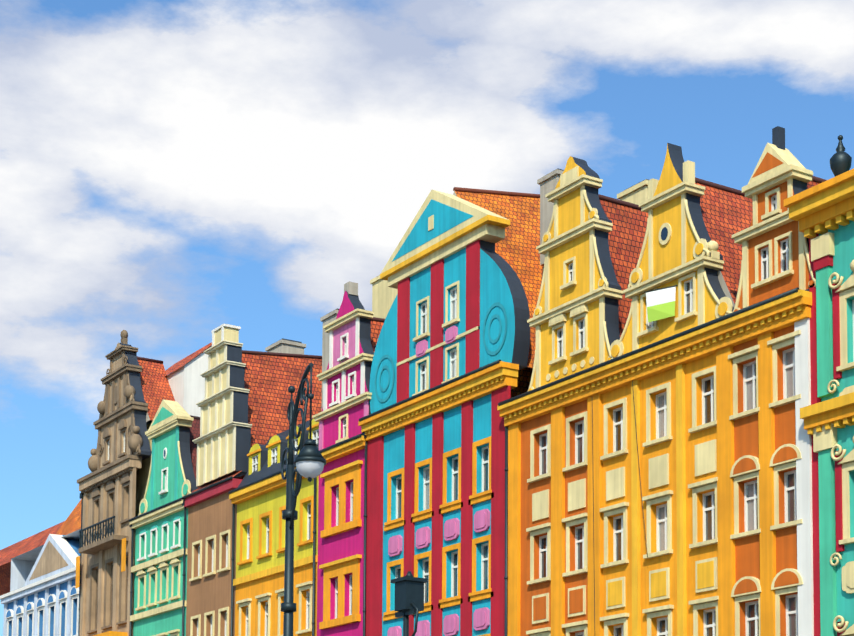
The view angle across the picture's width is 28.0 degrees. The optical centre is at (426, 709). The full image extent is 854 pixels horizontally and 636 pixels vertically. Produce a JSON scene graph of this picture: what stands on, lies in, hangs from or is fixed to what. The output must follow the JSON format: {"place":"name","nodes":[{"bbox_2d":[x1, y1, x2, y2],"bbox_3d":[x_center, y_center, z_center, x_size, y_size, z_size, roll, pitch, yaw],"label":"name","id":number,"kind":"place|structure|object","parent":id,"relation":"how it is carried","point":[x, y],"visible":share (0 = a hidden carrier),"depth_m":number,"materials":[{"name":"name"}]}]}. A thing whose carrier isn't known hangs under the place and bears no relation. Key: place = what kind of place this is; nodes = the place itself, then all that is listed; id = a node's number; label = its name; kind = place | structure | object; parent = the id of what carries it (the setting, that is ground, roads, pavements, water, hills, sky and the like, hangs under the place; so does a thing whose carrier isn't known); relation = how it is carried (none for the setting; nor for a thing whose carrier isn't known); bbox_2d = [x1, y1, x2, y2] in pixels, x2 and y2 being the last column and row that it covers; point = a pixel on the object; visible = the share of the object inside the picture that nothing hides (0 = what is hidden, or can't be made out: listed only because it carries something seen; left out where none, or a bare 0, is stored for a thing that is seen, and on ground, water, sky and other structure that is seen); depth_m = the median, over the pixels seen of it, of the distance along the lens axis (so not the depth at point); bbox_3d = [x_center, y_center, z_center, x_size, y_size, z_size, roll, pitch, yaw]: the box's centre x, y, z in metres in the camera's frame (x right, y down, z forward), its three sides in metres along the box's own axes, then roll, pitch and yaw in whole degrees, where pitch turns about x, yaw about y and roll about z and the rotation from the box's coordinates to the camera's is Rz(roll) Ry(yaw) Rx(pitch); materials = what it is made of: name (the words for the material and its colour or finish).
{"place":"outdoors","nodes":[
{"label":"outdoors","id":0,"kind":"place"},
{"bbox_2d":[0,499,81,635],"bbox_3d":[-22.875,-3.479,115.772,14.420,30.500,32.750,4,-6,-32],"label":"blue house","id":1,"kind":"structure","parent":0,"point":[39,593],"depth_m":104.53,"materials":[{"name":"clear paint"}]},
{"bbox_2d":[0,0,853,635],"label":"sky","id":2,"kind":"structure","parent":0,"point":[173,172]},
{"label":"ground","id":3,"kind":"structure","parent":0,"visible":0},
{"bbox_2d":[75,330,211,635],"bbox_3d":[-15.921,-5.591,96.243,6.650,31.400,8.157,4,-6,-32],"label":"house","id":4,"kind":"structure","parent":3,"relation":"on","point":[113,483],"depth_m":95.20,"materials":[{"name":"brown stone"}]},
{"bbox_2d":[129,400,200,635],"bbox_3d":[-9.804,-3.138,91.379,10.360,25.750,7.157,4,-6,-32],"label":"green house","id":5,"kind":"structure","parent":3,"relation":"on","point":[172,432],"depth_m":89.11,"materials":[{"name":"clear paint"}]},
{"bbox_2d":[184,324,321,635],"bbox_3d":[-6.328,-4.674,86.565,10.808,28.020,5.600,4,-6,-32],"label":"brown house","id":6,"kind":"structure","parent":3,"relation":"on","point":[243,404],"depth_m":84.41,"materials":[{"name":"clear paint"}]},
{"bbox_2d":[229,418,318,635],"bbox_3d":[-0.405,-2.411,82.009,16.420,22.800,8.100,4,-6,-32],"label":"house","id":7,"kind":"structure","parent":3,"relation":"on","point":[258,582],"depth_m":78.84,"materials":[{"name":"yellow paint"}]},
{"bbox_2d":[281,363,325,635],"bbox_3d":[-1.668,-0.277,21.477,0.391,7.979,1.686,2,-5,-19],"label":"street lamp","id":8,"kind":"object","parent":3,"relation":"on","point":[309,461],"visible":1,"depth_m":21.84,"materials":[{"name":"metal"}]},
{"bbox_2d":[312,281,384,635],"bbox_3d":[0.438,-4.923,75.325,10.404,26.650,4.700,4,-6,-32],"label":"magenta house","id":9,"kind":"structure","parent":3,"relation":"on","point":[353,329],"depth_m":73.15,"materials":[{"name":"pink paint"}]},
{"bbox_2d":[391,571,427,635],"bbox_3d":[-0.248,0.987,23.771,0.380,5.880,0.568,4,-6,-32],"label":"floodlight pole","id":10,"kind":"object","parent":3,"relation":"on","point":[409,593],"visible":1,"depth_m":23.92,"materials":[{"name":"metal"}]},
{"bbox_2d":[358,187,543,635],"bbox_3d":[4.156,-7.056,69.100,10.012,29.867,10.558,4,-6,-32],"label":"turquoise house","id":11,"kind":"structure","parent":3,"relation":"on","point":[462,272],"depth_m":66.66,"materials":[{"name":"teal paint"}]},
{"bbox_2d":[78,168,799,635],"bbox_3d":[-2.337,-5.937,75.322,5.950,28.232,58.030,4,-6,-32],"label":"chimneys and drainpipes","id":12,"kind":"object","parent":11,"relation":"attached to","point":[382,296],"visible":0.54,"depth_m":70.86,"materials":[{"name":"metal"}]},
{"bbox_2d":[497,126,826,635],"bbox_3d":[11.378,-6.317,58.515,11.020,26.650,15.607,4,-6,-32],"label":"yellow house","id":13,"kind":"structure","parent":3,"relation":"on","point":[722,440],"depth_m":55.37,"materials":[{"name":"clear paint"}]},
{"bbox_2d":[784,135,853,635],"bbox_3d":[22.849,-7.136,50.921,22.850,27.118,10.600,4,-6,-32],"label":"building","id":14,"kind":"structure","parent":3,"relation":"on","point":[822,213],"depth_m":48.82,"materials":[{"name":"teal paint"}]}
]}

